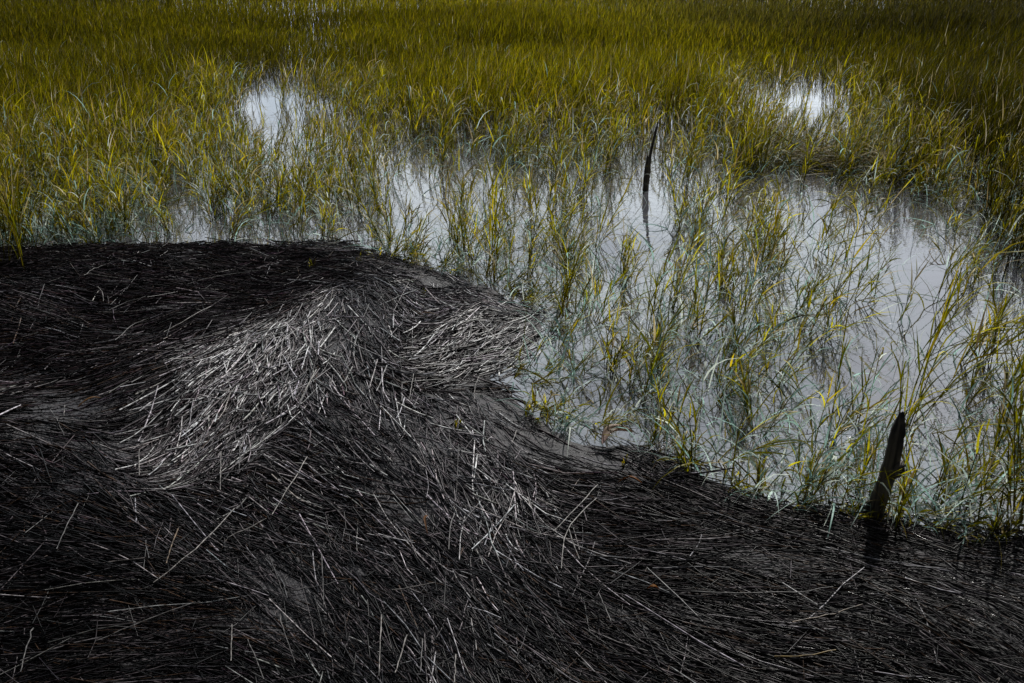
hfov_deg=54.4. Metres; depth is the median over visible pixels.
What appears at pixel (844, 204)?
grass tuft
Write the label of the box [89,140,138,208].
grass tuft
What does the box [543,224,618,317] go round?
grass tuft
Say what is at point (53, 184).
grass tuft
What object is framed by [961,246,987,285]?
grass tuft
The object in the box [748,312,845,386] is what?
grass tuft
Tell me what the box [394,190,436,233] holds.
grass tuft
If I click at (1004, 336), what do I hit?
grass tuft
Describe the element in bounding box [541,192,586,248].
grass tuft
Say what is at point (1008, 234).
grass tuft
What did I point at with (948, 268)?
grass tuft
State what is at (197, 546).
loose straw
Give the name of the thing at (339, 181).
grass tuft
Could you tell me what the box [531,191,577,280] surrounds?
grass tuft
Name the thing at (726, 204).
grass tuft
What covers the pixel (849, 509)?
grass tuft
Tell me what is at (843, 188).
grass tuft
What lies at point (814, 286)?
grass tuft
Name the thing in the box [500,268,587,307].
grass tuft
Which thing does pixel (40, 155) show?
grass tuft
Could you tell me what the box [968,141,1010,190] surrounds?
grass tuft
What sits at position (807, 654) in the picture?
loose straw
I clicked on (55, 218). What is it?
grass tuft
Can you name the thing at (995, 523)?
grass tuft
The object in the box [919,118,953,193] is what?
grass tuft
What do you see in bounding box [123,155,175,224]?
grass tuft
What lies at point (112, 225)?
grass tuft
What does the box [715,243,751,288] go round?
grass tuft
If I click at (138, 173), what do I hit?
grass tuft
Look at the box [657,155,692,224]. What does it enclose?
grass tuft
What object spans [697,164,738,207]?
grass tuft
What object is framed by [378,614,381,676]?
loose straw
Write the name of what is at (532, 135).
water grass
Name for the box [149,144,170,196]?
grass tuft
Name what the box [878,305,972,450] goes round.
grass tuft
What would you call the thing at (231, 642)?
loose straw
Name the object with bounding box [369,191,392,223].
grass tuft
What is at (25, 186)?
grass tuft
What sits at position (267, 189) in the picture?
grass tuft
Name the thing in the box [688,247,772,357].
grass tuft
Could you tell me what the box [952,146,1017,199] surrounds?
grass tuft
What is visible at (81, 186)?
grass tuft
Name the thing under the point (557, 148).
grass tuft
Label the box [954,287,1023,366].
grass tuft
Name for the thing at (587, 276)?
grass tuft
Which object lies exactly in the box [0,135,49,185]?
grass tuft
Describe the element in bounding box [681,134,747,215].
grass tuft
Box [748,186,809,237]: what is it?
grass tuft
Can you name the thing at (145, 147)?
grass tuft
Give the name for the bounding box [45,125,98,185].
grass tuft
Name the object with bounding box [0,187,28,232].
grass tuft
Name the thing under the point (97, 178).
grass tuft
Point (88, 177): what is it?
grass tuft
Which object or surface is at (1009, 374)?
grass tuft
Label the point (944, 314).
grass tuft
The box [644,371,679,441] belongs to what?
grass tuft
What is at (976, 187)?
grass tuft
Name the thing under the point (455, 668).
loose straw
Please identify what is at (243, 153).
grass tuft
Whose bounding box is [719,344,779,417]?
grass tuft
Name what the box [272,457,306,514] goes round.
loose straw
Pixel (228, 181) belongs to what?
grass tuft
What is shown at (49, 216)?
grass tuft
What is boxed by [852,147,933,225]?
grass tuft
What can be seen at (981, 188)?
grass tuft
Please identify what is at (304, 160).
grass tuft
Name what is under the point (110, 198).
grass tuft
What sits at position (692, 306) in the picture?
grass tuft
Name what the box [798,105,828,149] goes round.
grass tuft
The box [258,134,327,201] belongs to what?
grass tuft
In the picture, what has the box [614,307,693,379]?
grass tuft
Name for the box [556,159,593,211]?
grass tuft
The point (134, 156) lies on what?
grass tuft
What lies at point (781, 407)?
grass tuft
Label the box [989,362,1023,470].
grass tuft
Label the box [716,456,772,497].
grass tuft
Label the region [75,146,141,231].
grass tuft
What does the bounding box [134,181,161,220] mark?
grass tuft
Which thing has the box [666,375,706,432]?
grass tuft
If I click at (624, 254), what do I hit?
grass tuft
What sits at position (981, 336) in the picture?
grass tuft
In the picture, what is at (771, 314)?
grass tuft
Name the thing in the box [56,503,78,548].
loose straw
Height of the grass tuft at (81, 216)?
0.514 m
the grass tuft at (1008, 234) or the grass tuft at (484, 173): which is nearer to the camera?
the grass tuft at (1008, 234)
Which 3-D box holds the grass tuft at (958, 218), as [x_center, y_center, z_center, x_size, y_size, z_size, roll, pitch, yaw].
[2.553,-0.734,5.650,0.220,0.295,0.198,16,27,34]
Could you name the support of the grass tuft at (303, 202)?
on the water
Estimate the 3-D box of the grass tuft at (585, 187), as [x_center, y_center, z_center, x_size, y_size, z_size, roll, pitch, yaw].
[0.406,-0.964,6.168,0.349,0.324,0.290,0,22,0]
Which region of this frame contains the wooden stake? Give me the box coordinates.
[643,121,658,189]
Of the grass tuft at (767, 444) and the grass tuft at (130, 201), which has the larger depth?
the grass tuft at (130, 201)
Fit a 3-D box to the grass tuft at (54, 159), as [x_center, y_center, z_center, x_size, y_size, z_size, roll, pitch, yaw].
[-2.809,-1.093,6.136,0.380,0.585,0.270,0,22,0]
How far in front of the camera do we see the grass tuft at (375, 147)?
6.64 m
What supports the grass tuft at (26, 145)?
on the water
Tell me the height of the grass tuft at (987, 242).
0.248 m
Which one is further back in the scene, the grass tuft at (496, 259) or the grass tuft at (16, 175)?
the grass tuft at (16, 175)
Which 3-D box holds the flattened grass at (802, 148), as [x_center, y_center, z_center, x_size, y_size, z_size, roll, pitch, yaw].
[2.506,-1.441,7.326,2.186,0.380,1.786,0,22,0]
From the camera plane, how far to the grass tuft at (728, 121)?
7.91 m
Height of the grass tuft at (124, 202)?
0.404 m
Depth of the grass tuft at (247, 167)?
6.16 m
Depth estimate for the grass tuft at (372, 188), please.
6.03 m
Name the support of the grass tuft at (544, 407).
on the mud bank
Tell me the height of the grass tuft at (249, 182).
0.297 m
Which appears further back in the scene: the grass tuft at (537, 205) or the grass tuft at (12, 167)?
the grass tuft at (12, 167)
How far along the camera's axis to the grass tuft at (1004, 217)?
5.60 m
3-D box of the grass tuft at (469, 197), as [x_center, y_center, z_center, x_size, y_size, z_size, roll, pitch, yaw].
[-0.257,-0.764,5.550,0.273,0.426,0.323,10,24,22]
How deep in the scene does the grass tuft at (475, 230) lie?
5.35 m
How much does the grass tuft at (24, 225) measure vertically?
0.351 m
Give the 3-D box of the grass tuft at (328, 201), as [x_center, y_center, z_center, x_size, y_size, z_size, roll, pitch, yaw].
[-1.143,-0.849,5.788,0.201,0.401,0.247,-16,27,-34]
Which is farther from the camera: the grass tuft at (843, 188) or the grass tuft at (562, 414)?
the grass tuft at (843, 188)
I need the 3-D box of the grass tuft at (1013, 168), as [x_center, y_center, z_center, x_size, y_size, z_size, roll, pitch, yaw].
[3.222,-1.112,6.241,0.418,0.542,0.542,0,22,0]
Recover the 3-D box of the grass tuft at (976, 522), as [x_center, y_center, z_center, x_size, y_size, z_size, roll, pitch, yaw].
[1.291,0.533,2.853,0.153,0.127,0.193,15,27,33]
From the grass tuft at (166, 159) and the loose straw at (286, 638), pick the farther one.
the grass tuft at (166, 159)
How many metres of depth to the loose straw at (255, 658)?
2.29 m
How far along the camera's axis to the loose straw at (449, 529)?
2.75 m
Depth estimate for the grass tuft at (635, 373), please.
3.72 m
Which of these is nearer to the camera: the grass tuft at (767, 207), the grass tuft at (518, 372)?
the grass tuft at (518, 372)
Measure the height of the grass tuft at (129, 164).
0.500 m
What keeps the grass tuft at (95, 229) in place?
on the water
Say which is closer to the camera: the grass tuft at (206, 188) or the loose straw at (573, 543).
the loose straw at (573, 543)
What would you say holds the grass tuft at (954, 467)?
on the water
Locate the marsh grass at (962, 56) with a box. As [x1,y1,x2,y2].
[0,0,1023,278]
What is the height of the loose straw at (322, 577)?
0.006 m
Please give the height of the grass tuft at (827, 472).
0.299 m
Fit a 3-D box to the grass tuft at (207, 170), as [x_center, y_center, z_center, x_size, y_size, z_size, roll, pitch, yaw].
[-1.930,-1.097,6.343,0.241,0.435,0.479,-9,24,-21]
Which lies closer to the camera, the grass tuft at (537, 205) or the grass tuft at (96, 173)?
the grass tuft at (537, 205)
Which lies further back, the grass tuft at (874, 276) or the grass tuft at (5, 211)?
the grass tuft at (5, 211)
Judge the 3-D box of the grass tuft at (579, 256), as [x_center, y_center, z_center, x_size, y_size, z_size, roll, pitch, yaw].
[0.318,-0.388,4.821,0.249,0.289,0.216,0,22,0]
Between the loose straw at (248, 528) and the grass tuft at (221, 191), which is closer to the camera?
the loose straw at (248, 528)
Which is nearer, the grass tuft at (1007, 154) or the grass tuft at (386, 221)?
the grass tuft at (386, 221)
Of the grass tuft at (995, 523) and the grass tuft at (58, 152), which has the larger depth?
the grass tuft at (58, 152)
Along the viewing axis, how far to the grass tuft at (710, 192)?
5.68 m
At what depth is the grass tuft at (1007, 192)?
5.89 m
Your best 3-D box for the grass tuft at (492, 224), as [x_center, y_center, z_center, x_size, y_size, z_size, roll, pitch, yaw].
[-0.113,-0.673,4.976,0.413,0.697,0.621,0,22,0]
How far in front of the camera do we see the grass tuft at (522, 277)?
4.78 m
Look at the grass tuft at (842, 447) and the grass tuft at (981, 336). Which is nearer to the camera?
the grass tuft at (842, 447)
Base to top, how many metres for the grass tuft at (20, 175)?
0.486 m
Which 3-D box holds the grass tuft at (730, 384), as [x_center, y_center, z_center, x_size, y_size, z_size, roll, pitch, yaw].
[0.830,0.065,3.541,0.500,0.434,0.259,-3,23,-7]
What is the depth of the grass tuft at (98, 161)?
6.47 m
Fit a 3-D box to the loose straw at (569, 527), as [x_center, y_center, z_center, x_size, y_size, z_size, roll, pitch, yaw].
[0.169,0.517,2.726,0.038,0.013,0.375,7,24,17]
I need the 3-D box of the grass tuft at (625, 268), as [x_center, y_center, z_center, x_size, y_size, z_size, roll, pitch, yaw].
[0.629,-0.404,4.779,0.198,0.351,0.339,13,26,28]
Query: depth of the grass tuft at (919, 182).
6.42 m
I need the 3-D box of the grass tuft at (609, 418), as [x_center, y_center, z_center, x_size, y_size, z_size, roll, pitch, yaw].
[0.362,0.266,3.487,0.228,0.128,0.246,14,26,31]
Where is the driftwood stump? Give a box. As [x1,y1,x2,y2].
[863,411,905,518]
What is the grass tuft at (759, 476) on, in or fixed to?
on the water
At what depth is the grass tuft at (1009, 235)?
5.35 m
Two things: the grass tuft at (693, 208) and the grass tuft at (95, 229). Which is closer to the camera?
the grass tuft at (95, 229)
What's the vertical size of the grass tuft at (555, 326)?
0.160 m
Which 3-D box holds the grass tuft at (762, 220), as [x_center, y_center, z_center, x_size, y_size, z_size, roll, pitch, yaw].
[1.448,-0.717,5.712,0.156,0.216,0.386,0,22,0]
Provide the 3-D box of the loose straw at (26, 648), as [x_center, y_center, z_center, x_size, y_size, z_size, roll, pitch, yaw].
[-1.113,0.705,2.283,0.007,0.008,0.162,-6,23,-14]
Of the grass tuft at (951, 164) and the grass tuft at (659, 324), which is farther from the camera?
the grass tuft at (951, 164)
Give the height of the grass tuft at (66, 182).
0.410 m
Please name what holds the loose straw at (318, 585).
on the reed wrack
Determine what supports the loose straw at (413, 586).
on the reed wrack
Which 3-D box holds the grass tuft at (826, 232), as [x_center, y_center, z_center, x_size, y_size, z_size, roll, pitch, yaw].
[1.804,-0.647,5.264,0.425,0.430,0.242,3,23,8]
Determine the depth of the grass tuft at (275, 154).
6.45 m
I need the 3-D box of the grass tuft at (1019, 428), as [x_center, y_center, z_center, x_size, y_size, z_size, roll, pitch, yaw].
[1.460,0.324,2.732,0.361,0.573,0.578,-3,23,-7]
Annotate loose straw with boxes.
[20,627,33,671]
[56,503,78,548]
[96,601,195,640]
[153,508,234,582]
[164,306,210,331]
[166,528,178,563]
[187,270,261,284]
[220,451,220,489]
[227,518,265,537]
[230,624,232,660]
[247,639,263,679]
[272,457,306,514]
[279,615,294,662]
[291,579,346,590]
[321,553,323,604]
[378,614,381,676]
[392,582,434,590]
[394,635,407,672]
[420,638,422,672]
[448,513,454,549]
[454,654,455,682]
[554,484,597,530]
[561,498,596,568]
[568,529,579,558]
[598,592,611,621]
[691,586,832,593]
[774,649,835,656]
[792,604,862,622]
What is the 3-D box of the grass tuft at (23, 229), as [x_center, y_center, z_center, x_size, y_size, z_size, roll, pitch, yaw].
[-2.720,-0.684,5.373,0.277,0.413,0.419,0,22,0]
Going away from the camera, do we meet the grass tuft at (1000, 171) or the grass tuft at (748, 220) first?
the grass tuft at (748, 220)
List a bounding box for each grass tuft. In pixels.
[0,113,35,191]
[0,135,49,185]
[0,141,28,199]
[0,146,46,195]
[0,183,41,239]
[0,184,40,244]
[0,185,21,235]
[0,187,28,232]
[1,109,60,185]
[1,130,66,198]
[4,152,31,203]
[9,169,35,218]
[19,131,53,190]
[23,116,78,201]
[23,163,64,212]
[24,162,64,222]
[34,160,94,240]
[38,137,81,186]
[41,150,99,211]
[41,173,76,234]
[41,198,64,231]
[42,159,66,202]
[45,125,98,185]
[49,153,102,236]
[53,161,81,228]
[55,129,91,191]
[57,146,101,221]
[61,196,89,226]
[63,138,156,207]
[69,161,98,213]
[72,164,95,205]
[72,170,96,209]
[73,158,109,203]
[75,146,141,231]
[75,153,101,193]
[75,192,103,243]
[82,141,119,188]
[88,119,140,187]
[88,136,132,221]
[88,191,128,237]
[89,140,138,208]
[89,153,102,192]
[94,134,152,202]
[97,174,146,234]
[97,181,126,211]
[107,116,157,185]
[112,149,147,226]
[121,156,159,191]
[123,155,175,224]
[125,135,145,185]
[132,146,168,210]
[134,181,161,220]
[136,164,161,207]
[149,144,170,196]
[149,189,172,233]
[151,115,191,185]
[153,134,202,194]
[171,149,235,213]
[180,150,223,220]
[187,137,224,196]
[202,141,246,208]
[206,167,225,206]
[208,139,242,198]
[213,124,291,195]
[221,129,273,203]
[222,167,285,238]
[223,164,273,221]
[226,134,257,187]
[238,160,255,201]
[239,111,307,180]
[239,156,290,210]
[248,129,299,182]
[256,147,301,220]
[257,165,294,209]
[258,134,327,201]
[269,173,292,202]
[278,190,298,220]
[280,143,332,180]
[282,138,351,195]
[285,161,333,235]
[286,187,317,225]
[289,142,325,201]
[305,167,336,224]
[311,152,350,200]
[313,194,353,239]
[318,153,343,201]
[325,158,364,209]
[334,181,402,249]
[344,145,406,201]
[356,140,392,212]
[361,109,394,186]
[364,226,448,263]
[365,216,387,241]
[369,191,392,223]
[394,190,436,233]
[410,211,439,248]
[412,167,472,253]
[414,241,474,268]
[436,159,475,216]
[439,203,485,263]
[441,250,480,274]
[442,162,480,202]
[443,186,505,248]
[445,166,485,240]
[454,136,526,270]
[475,120,534,195]
[476,221,523,281]
[482,150,525,221]
[482,169,519,218]
[483,182,523,250]
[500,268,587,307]
[502,211,540,267]
[503,261,543,294]
[514,161,544,213]
[514,335,577,387]
[516,215,559,276]
[519,379,596,425]
[523,188,564,238]
[530,174,569,251]
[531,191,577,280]
[537,120,587,204]
[541,174,602,237]
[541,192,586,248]
[541,256,651,351]
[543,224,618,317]
[545,311,577,341]
[549,387,602,434]
[550,176,586,230]
[554,160,597,205]
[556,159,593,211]
[557,324,614,377]
[560,185,609,267]
[561,235,605,281]
[561,248,602,304]
[566,119,625,197]
[567,191,613,218]
[576,213,599,264]
[586,296,656,381]
[589,162,639,246]
[589,266,658,324]
[590,403,650,431]
[604,103,642,152]
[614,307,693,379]
[618,211,645,263]
[619,232,664,287]
[619,326,662,393]
[621,279,713,404]
[635,225,718,332]
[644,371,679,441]
[645,309,694,372]
[648,394,721,472]
[651,249,699,312]
[653,302,695,349]
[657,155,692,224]
[661,202,747,282]
[665,172,706,233]
[666,129,710,161]
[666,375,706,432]
[669,107,718,186]
[676,181,704,216]
[678,297,807,404]
[679,210,727,258]
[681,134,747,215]
[681,430,726,470]
[684,202,712,242]
[685,250,727,330]
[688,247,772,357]
[694,172,724,222]
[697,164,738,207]
[702,234,752,272]
[711,136,809,234]
[711,262,826,375]
[713,94,788,137]
[714,316,768,402]
[715,227,745,313]
[715,227,759,279]
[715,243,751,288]
[716,162,746,198]
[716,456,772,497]
[717,80,754,140]
[718,215,798,330]
[718,413,818,470]
[719,136,780,200]
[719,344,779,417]
[721,353,828,436]
[728,195,778,261]
[728,293,765,353]
[731,163,844,285]
[736,292,788,340]
[747,448,804,499]
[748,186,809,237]
[748,192,810,272]
[748,199,772,231]
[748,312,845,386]
[749,179,789,212]
[759,194,805,250]
[767,213,790,239]
[772,95,812,138]
[772,336,895,444]
[774,404,920,527]
[778,203,901,305]
[778,240,803,275]
[780,241,869,325]
[785,467,844,515]
[787,419,869,500]
[792,265,868,334]
[793,247,852,303]
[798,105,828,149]
[812,181,889,252]
[816,227,907,339]
[817,179,884,214]
[817,195,913,308]
[823,167,869,219]
[832,477,894,519]
[840,331,934,433]
[846,385,919,495]
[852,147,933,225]
[860,464,917,525]
[864,141,923,196]
[873,136,926,187]
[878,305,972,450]
[879,440,983,520]
[881,104,950,190]
[884,418,1023,509]
[896,501,951,531]
[898,242,943,321]
[906,165,934,195]
[907,178,1023,433]
[915,204,1023,364]
[916,130,976,200]
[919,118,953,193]
[924,207,1007,269]
[933,238,986,304]
[934,135,970,188]
[935,438,1006,487]
[939,511,992,544]
[941,164,971,208]
[946,188,981,230]
[948,143,1000,208]
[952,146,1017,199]
[952,369,1023,522]
[953,285,1023,367]
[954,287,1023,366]
[956,330,1023,522]
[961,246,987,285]
[964,317,1023,409]
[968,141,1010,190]
[968,171,1011,196]
[971,221,1000,259]
[976,141,1023,207]
[976,487,1023,543]
[978,315,1022,361]
[979,129,1023,190]
[979,264,1023,342]
[983,161,1023,230]
[987,167,1023,217]
[987,393,1023,459]
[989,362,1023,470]
[992,205,1023,266]
[994,199,1014,236]
[994,305,1023,401]
[998,137,1023,196]
[1000,190,1023,229]
[1000,344,1023,452]
[1004,212,1023,250]
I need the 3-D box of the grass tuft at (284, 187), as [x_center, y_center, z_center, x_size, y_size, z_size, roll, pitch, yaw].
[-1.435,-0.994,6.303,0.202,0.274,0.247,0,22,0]
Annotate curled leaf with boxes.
[601,424,632,443]
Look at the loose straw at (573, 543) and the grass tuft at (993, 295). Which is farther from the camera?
the grass tuft at (993, 295)
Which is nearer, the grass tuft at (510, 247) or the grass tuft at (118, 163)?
the grass tuft at (510, 247)
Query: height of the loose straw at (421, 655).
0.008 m
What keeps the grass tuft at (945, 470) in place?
on the mud bank
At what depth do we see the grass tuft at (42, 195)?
5.79 m
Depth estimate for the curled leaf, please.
3.31 m
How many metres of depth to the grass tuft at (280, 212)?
5.89 m
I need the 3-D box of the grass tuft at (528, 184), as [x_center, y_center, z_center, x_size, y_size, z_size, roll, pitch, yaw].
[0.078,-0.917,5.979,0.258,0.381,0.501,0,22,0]
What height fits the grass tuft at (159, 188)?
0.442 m
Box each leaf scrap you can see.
[78,396,100,406]
[423,515,427,533]
[618,476,641,482]
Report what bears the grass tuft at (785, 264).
on the water
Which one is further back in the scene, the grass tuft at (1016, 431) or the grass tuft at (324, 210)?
the grass tuft at (324, 210)
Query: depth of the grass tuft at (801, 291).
4.59 m
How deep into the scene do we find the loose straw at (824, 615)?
2.39 m
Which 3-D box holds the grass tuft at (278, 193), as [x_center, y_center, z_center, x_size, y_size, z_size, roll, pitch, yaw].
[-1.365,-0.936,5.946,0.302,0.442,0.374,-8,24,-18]
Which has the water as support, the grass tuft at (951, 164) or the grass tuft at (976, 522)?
the grass tuft at (951, 164)
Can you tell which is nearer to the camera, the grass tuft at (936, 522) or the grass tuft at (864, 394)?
the grass tuft at (936, 522)
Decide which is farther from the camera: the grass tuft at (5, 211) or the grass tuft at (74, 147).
the grass tuft at (74, 147)
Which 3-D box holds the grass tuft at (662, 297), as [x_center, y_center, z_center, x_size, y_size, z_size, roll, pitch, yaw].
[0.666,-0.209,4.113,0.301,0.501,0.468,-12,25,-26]
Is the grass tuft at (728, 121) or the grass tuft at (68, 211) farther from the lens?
the grass tuft at (728, 121)
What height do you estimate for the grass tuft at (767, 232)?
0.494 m
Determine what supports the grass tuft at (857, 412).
on the water
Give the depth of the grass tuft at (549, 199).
5.34 m
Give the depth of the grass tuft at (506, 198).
5.83 m
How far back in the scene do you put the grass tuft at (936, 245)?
5.02 m
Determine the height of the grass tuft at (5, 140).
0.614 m
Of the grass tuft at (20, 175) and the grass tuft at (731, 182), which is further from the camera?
the grass tuft at (731, 182)
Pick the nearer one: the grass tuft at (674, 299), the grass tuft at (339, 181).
the grass tuft at (674, 299)
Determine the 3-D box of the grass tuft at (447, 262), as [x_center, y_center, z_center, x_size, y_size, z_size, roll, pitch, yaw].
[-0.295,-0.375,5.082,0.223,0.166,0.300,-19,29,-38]
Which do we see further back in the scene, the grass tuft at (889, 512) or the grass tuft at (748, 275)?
the grass tuft at (748, 275)
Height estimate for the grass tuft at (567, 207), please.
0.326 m
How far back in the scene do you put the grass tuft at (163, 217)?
5.63 m
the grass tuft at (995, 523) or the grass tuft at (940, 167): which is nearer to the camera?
the grass tuft at (995, 523)
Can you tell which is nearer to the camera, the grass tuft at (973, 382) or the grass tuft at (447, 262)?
the grass tuft at (973, 382)
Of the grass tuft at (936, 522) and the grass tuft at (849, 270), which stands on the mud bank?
the grass tuft at (936, 522)
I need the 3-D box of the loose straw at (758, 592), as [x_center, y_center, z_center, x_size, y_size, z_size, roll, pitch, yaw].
[0.624,0.619,2.469,0.361,0.010,0.018,-2,23,-4]
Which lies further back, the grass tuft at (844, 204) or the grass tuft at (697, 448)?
the grass tuft at (844, 204)
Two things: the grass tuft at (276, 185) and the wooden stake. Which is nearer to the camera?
the grass tuft at (276, 185)
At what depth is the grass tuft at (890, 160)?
6.59 m
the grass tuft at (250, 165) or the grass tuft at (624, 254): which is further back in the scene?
the grass tuft at (250, 165)
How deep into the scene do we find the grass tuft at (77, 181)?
6.14 m
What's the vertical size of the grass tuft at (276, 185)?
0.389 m
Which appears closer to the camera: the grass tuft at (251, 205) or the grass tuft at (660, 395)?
the grass tuft at (660, 395)
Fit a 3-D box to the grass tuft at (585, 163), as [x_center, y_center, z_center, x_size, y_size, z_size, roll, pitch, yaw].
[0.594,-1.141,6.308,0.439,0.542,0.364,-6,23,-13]
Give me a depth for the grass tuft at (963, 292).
3.84 m
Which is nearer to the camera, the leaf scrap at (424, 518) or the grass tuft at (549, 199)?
the leaf scrap at (424, 518)
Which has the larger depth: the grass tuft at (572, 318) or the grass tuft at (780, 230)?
the grass tuft at (780, 230)
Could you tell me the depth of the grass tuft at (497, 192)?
5.79 m
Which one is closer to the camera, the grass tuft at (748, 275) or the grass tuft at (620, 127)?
the grass tuft at (748, 275)
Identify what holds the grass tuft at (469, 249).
on the water
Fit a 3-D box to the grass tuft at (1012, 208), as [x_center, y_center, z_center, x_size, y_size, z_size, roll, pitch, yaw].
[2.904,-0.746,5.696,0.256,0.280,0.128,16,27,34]
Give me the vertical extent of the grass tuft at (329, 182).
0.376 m
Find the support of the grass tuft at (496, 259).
on the water
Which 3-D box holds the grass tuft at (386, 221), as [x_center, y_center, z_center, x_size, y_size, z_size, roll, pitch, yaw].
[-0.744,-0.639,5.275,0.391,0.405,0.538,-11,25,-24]
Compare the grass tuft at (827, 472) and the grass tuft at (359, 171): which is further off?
the grass tuft at (359, 171)
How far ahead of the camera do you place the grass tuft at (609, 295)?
4.34 m
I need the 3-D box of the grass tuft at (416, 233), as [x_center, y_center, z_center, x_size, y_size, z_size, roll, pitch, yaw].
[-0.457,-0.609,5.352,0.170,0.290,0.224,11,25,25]
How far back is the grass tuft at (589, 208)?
5.95 m
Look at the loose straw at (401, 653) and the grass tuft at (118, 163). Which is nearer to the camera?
the loose straw at (401, 653)
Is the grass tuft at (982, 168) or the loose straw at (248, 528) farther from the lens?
the grass tuft at (982, 168)
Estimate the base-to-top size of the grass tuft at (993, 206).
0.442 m
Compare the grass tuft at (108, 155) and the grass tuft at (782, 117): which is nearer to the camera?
the grass tuft at (108, 155)
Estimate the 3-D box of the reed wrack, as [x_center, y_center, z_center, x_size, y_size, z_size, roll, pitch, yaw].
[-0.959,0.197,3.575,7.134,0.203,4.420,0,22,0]
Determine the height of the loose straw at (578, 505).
0.008 m
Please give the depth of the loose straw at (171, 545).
2.67 m
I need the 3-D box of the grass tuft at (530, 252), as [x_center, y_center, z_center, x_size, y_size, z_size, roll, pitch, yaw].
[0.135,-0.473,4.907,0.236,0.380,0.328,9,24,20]
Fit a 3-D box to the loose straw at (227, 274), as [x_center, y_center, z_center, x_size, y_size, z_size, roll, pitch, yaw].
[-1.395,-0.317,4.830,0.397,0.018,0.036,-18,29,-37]
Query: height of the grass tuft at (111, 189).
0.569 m
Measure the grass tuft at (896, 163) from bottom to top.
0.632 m
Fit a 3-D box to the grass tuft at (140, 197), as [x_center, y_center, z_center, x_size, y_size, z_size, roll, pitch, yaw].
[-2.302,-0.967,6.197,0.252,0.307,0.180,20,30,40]
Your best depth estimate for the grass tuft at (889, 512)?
2.85 m
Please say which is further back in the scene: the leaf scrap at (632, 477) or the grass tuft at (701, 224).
the grass tuft at (701, 224)
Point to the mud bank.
(560, 448)
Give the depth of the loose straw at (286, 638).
2.36 m
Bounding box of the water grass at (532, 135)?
[0,41,1023,561]
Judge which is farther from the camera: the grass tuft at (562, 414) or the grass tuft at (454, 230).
the grass tuft at (454, 230)
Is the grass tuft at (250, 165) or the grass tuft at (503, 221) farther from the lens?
the grass tuft at (250, 165)
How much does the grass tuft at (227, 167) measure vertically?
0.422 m
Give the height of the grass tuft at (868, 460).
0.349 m
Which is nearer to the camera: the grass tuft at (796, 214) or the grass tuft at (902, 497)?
the grass tuft at (902, 497)
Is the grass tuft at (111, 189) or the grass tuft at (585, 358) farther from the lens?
the grass tuft at (111, 189)
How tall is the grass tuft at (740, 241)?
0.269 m
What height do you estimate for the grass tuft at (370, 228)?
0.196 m
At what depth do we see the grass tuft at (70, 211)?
5.75 m
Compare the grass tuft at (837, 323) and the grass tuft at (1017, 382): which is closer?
the grass tuft at (1017, 382)
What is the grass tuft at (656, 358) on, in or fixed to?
on the water
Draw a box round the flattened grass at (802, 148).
[719,111,999,183]
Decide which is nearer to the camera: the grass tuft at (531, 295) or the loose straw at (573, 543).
the loose straw at (573, 543)
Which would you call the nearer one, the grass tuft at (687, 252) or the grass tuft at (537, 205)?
the grass tuft at (687, 252)
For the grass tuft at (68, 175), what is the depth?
5.67 m
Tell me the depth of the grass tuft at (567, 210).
5.48 m
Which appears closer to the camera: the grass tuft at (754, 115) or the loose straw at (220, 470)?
the loose straw at (220, 470)
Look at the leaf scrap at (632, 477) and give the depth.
3.00 m
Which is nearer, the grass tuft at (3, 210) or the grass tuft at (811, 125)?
the grass tuft at (3, 210)
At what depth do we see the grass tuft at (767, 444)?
3.12 m
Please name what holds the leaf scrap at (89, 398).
on the mud bank
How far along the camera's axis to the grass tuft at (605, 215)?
5.38 m
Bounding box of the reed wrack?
[0,233,1023,682]
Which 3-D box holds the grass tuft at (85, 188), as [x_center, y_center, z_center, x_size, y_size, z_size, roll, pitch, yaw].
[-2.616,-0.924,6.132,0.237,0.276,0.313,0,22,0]
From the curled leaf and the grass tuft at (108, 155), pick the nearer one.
the curled leaf
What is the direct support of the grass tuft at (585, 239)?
on the water
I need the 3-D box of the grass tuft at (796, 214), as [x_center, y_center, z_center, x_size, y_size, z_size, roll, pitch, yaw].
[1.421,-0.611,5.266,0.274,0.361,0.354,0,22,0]
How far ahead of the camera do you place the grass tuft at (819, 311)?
4.21 m
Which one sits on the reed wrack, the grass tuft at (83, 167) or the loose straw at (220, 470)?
the loose straw at (220, 470)
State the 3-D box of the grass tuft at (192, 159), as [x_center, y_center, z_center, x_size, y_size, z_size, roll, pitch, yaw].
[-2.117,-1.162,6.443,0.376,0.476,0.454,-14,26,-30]
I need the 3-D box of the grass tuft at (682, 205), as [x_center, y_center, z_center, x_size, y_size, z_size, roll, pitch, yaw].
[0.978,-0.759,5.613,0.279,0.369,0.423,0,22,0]
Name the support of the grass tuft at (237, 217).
on the water
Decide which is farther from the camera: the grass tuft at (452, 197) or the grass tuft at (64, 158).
the grass tuft at (64, 158)
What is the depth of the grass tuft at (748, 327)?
3.86 m
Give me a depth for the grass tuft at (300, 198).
5.76 m
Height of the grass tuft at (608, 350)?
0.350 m
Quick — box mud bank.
[0,252,1023,682]
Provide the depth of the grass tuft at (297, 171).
6.28 m
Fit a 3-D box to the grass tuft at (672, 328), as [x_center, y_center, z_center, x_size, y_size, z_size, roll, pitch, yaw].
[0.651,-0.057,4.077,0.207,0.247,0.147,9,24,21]
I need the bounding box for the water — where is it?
[0,0,1023,541]
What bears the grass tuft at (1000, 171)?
on the water
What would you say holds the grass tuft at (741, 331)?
on the water
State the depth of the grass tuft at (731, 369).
3.69 m
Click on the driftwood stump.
(892, 463)
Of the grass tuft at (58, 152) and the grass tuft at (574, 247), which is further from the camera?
the grass tuft at (58, 152)

